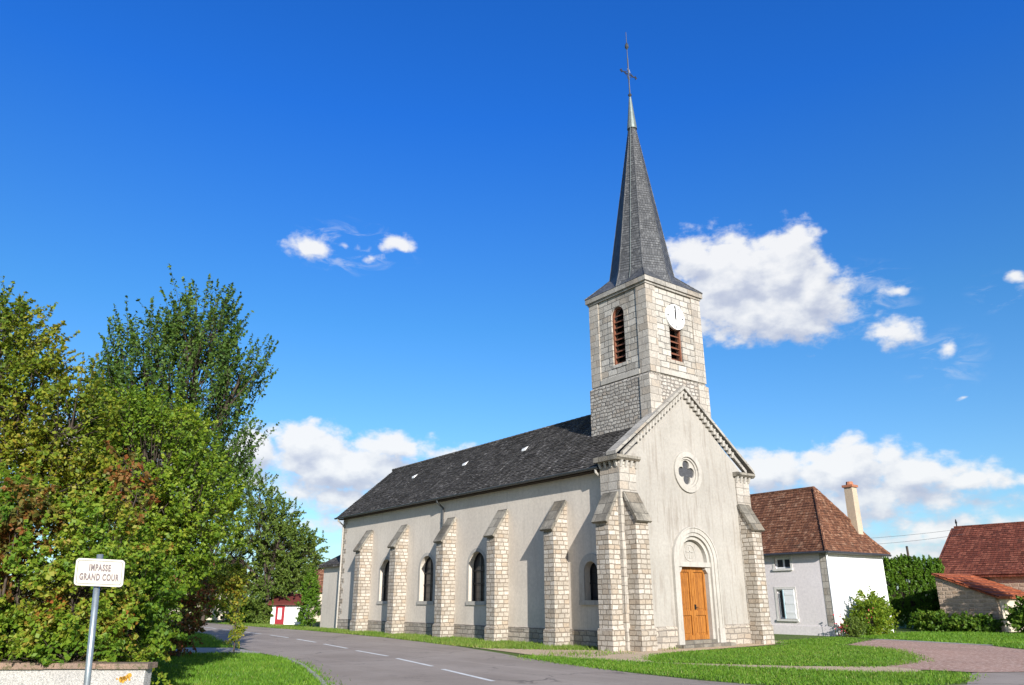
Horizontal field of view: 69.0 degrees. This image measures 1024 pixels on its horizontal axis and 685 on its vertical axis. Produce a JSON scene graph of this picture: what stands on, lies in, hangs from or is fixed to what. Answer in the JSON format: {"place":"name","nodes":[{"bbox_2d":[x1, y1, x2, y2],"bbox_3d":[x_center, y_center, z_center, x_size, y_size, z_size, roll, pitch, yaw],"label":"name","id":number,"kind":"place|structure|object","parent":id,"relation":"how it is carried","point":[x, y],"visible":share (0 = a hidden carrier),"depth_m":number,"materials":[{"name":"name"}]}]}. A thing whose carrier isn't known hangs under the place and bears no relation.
{"place":"outdoors","nodes":[
{"label":"outdoors","id":0,"kind":"place"},
{"bbox_2d":[0,0,1023,599],"label":"sky","id":1,"kind":"structure","parent":0,"point":[417,200],"materials":[{"name":"blue"}]},
{"bbox_2d":[1,604,1023,684],"bbox_3d":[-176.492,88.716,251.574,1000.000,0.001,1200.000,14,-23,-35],"label":"ground","id":2,"kind":"structure","parent":0,"point":[777,637],"depth_m":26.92,"materials":[{"name":"green plant"}]},
{"bbox_2d":[0,475,71,610],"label":"russet creeper","id":3,"kind":"object","parent":2,"relation":"on","point":[11,522],"visible":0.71,"depth_m":11.62,"materials":[{"name":"brown plant"}]},
{"bbox_2d":[0,276,128,554],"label":"maple tree","id":4,"kind":"object","parent":2,"relation":"on","point":[19,430],"visible":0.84,"depth_m":15.17,"materials":[{"name":"green plant"}]},
{"bbox_2d":[0,458,157,684],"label":"creeper hedge","id":5,"kind":"object","parent":2,"relation":"on","point":[49,629],"visible":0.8,"depth_m":11.52,"materials":[{"name":"green plant"}]},
{"bbox_2d":[0,661,157,684],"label":"garden wall","id":6,"kind":"structure","parent":2,"relation":"on","point":[67,673],"depth_m":10.82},
{"bbox_2d":[74,554,124,684],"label":"street sign","id":7,"kind":"object","parent":2,"relation":"on","point":[98,572],"visible":1,"depth_m":7.47,"materials":[{"name":"metal"}]},
{"bbox_2d":[97,439,160,657],"bbox_3d":[-6.736,3.937,12.691,0.889,4.535,1.047,-5,-19,13],"label":"scarlet creeper","id":8,"kind":"object","parent":2,"relation":"on","point":[122,476],"visible":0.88,"depth_m":13.11,"materials":[{"name":"red plant"}]},
{"bbox_2d":[74,515,191,684],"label":"wild hedge","id":9,"kind":"object","parent":2,"relation":"on","point":[153,632],"visible":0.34,"depth_m":13.40,"materials":[{"name":"green plant"}]},
{"bbox_2d":[13,376,253,615],"bbox_3d":[-8.486,4.100,16.548,4.986,6.742,3.823,-7,-20,19],"label":"hazel tree","id":10,"kind":"object","parent":2,"relation":"on","point":[185,526],"visible":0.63,"depth_m":16.50,"materials":[{"name":"green plant"}]},
{"bbox_2d":[66,264,279,523],"bbox_3d":[-9.601,3.168,21.062,5.397,11.443,5.228,14,-23,-35],"label":"elm tree","id":11,"kind":"object","parent":2,"relation":"on","point":[188,352],"visible":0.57,"depth_m":21.44,"materials":[{"name":"green plant"}]},
{"bbox_2d":[167,608,182,627],"bbox_3d":[-18.225,14.442,38.870,2.759,1.964,1.904,2,-19,-8],"label":"verge bush","id":12,"kind":"object","parent":2,"relation":"on","point":[174,612],"visible":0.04,"depth_m":39.07,"materials":[{"name":"green plant"}]},
{"bbox_2d":[163,560,219,656],"bbox_3d":[-10.270,8.209,23.190,2.136,3.416,2.177,14,-23,-35],"label":"red shrub","id":13,"kind":"object","parent":2,"relation":"on","point":[190,623],"visible":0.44,"depth_m":22.82,"materials":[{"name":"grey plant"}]},
{"bbox_2d":[179,597,212,619],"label":"bush","id":14,"kind":"object","parent":2,"relation":"on","point":[198,611],"visible":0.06,"depth_m":59.16,"materials":[{"name":"green plant"}]},
{"bbox_2d":[169,560,248,619],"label":"farmhouse","id":15,"kind":"object","parent":2,"relation":"on","point":[218,618],"visible":0.07,"depth_m":64.55,"materials":[{"name":"white paint"}]},
{"bbox_2d":[205,595,244,621],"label":"bush","id":16,"kind":"object","parent":2,"relation":"on","point":[217,614],"visible":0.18,"depth_m":57.85,"materials":[{"name":"green plant"}]},
{"bbox_2d":[203,555,255,651],"bbox_3d":[-9.947,9.045,25.650,1.903,3.309,1.672,14,-23,-35],"label":"sapling","id":17,"kind":"object","parent":2,"relation":"on","point":[237,573],"visible":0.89,"depth_m":25.75,"materials":[{"name":"green plant"}]},
{"bbox_2d":[197,431,264,621],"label":"twiggy tree","id":18,"kind":"object","parent":2,"relation":"on","point":[251,473],"visible":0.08,"depth_m":57.04,"materials":[{"name":"green plant"}]},
{"bbox_2d":[230,602,259,622],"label":"bush","id":19,"kind":"object","parent":2,"relation":"on","point":[244,608],"visible":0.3,"depth_m":53.47,"materials":[{"name":"green plant"}]},
{"bbox_2d":[245,596,273,623],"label":"bush","id":20,"kind":"object","parent":2,"relation":"on","point":[260,615],"visible":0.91,"depth_m":52.34,"materials":[{"name":"green plant"}]},
{"bbox_2d":[208,472,329,623],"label":"willow tree","id":21,"kind":"object","parent":2,"relation":"on","point":[278,534],"visible":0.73,"depth_m":53.33,"materials":[{"name":"green plant"}]},
{"bbox_2d":[245,544,324,593],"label":"walnut tree","id":22,"kind":"object","parent":2,"relation":"on","point":[306,556],"visible":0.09,"depth_m":64.61,"materials":[{"name":"green plant"}]},
{"bbox_2d":[268,593,306,624],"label":"cottage","id":23,"kind":"structure","parent":2,"relation":"on","point":[284,611],"depth_m":52.46,"materials":[{"name":"white paint"}]},
{"bbox_2d":[277,608,281,618],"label":"window","id":24,"kind":"structure","parent":23,"relation":"in","point":[279,609],"depth_m":52.35,"materials":[{"name":"white glass"}]},
{"bbox_2d":[274,606,284,624],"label":"door","id":25,"kind":"structure","parent":23,"relation":"in","point":[277,621],"depth_m":52.31,"materials":[{"name":"red paint"}]},
{"bbox_2d":[285,657,326,684],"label":"kerb","id":26,"kind":"structure","parent":2,"relation":"on","point":[311,672],"depth_m":17.63,"materials":[{"name":"concrete"}]},
{"bbox_2d":[294,568,321,625],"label":"columnar shrub","id":27,"kind":"object","parent":2,"relation":"on","point":[310,592],"visible":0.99,"depth_m":46.82,"materials":[{"name":"green plant"}]},
{"bbox_2d":[299,570,323,620],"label":"outbuilding","id":28,"kind":"structure","parent":2,"relation":"on","point":[321,575],"depth_m":60.53,"materials":[{"name":"brown ceramic"}]},
{"bbox_2d":[8,574,935,609],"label":"distant wood","id":29,"kind":"object","parent":2,"relation":"on","point":[51,578],"depth_m":112.59,"materials":[{"name":"green plant"}]},
{"bbox_2d":[319,38,774,651],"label":"church","id":30,"kind":"structure","parent":2,"relation":"on","point":[621,518],"depth_m":30.65,"materials":[{"name":"stone"}]},
{"bbox_2d":[377,556,389,603],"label":"arched window","id":31,"kind":"structure","parent":30,"relation":"in","point":[386,575],"depth_m":40.15,"materials":[{"name":"beige glass"}]},
{"bbox_2d":[417,553,434,604],"bbox_3d":[-4.087,11.595,36.604,0.370,2.430,1.580,14,-23,-35],"label":"arched window","id":32,"kind":"structure","parent":30,"relation":"in","point":[429,573],"depth_m":36.78,"materials":[{"name":"beige glass"}]},
{"bbox_2d":[466,548,486,604],"bbox_3d":[-1.465,10.456,33.312,0.370,2.430,1.580,14,-23,-35],"label":"arched window","id":33,"kind":"structure","parent":30,"relation":"in","point":[480,562],"depth_m":33.50,"materials":[{"name":"beige glass"}]},
{"bbox_2d":[579,553,598,604],"bbox_3d":[3.037,8.743,27.531,0.420,1.810,1.300,14,-23,-35],"label":"arched window","id":34,"kind":"structure","parent":30,"relation":"in","point":[589,557],"depth_m":27.71,"materials":[{"name":"beige glass"}]},
{"bbox_2d":[674,452,701,492],"bbox_3d":[6.816,5.122,29.319,1.600,1.600,0.365,14,-23,-35],"label":"rose window","id":35,"kind":"structure","parent":30,"relation":"in","point":[687,469],"depth_m":29.32,"materials":[{"name":"stone"}]},
{"bbox_2d":[750,481,893,635],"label":"house","id":36,"kind":"structure","parent":2,"relation":"on","point":[823,555],"depth_m":36.95,"materials":[{"name":"paint"}]},
{"bbox_2d":[772,555,792,570],"bbox_3d":[13.517,11.009,37.158,0.250,0.720,1.120,14,-23,-35],"label":"window","id":37,"kind":"structure","parent":36,"relation":"in","point":[784,562],"depth_m":37.19,"materials":[{"name":"white glass"}]},
{"bbox_2d":[774,587,799,621],"bbox_3d":[13.507,12.831,36.554,0.250,1.600,1.210,14,-23,-35],"label":"window","id":38,"kind":"structure","parent":36,"relation":"in","point":[787,596],"depth_m":36.45,"materials":[{"name":"white glass"}]},
{"bbox_2d":[840,615,867,636],"bbox_3d":[15.560,12.981,33.932,1.540,1.103,1.143,14,-23,-35],"label":"lavender bush","id":39,"kind":"object","parent":2,"relation":"on","point":[852,625],"visible":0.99,"depth_m":33.72,"materials":[{"name":"green plant"}]},
{"bbox_2d":[849,586,900,634],"bbox_3d":[17.262,12.868,35.214,3.825,2.588,1.790,14,-23,-35],"label":"rose bush","id":40,"kind":"object","parent":2,"relation":"on","point":[881,620],"visible":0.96,"depth_m":34.53,"materials":[{"name":"green plant"}]},
{"bbox_2d":[882,553,944,627],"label":"thuja hedge","id":41,"kind":"object","parent":2,"relation":"on","point":[901,570],"visible":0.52,"depth_m":43.59,"materials":[{"name":"green plant"}]},
{"bbox_2d":[846,640,1023,671],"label":"gravel drive","id":42,"kind":"structure","parent":2,"relation":"on","point":[965,657],"depth_m":22.20,"materials":[{"name":"beige gravel"}]},
{"bbox_2d":[906,608,1004,632],"bbox_3d":[22.662,14.361,38.223,1.578,1.344,4.779,14,-23,-35],"label":"creeping hedge","id":43,"kind":"object","parent":2,"relation":"on","point":[921,620],"visible":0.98,"depth_m":38.03,"materials":[{"name":"green plant"}]},
{"bbox_2d":[931,573,1023,631],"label":"lean to","id":44,"kind":"object","parent":2,"relation":"on","point":[968,593],"visible":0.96,"depth_m":38.92,"materials":[{"name":"beige stone"}]},
{"bbox_2d":[939,519,1023,591],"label":"barn","id":45,"kind":"structure","parent":2,"relation":"on","point":[994,552],"depth_m":44.00,"materials":[{"name":"red tile"}]},
{"bbox_2d":[1003,595,1023,633],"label":"laurel bush","id":46,"kind":"object","parent":2,"relation":"on","point":[1015,618],"visible":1,"depth_m":35.57,"materials":[{"name":"green plant"}]},
{"bbox_2d":[28,614,1023,684],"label":"road","id":47,"kind":"structure","parent":0,"point":[347,663],"depth_m":19.96,"materials":[{"name":"grey asphalt"}]},
{"bbox_2d":[206,627,493,680],"bbox_3d":[-7.921,13.159,33.051,6.289,0.001,47.845,11,-22,-28],"label":"road marking","id":48,"kind":"object","parent":47,"relation":"on","point":[397,658],"visible":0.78,"depth_m":20.93,"materials":[{"name":"paint"}]},
{"bbox_2d":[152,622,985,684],"bbox_3d":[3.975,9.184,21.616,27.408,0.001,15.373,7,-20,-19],"label":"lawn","id":49,"kind":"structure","parent":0,"point":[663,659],"depth_m":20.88,"materials":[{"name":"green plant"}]},
{"bbox_2d":[175,639,987,652],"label":"pavement","id":50,"kind":"structure","parent":0,"point":[208,650],"depth_m":26.33,"materials":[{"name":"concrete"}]},
{"bbox_2d":[476,641,919,672],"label":"gravel path","id":51,"kind":"structure","parent":0,"point":[621,656],"depth_m":23.40,"materials":[{"name":"beige gravel"}]},
{"bbox_2d":[833,614,848,636],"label":"red roses","id":52,"kind":"object","parent":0,"point":[840,627],"visible":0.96,"depth_m":33.84,"materials":[{"name":"green plant"}]}
]}

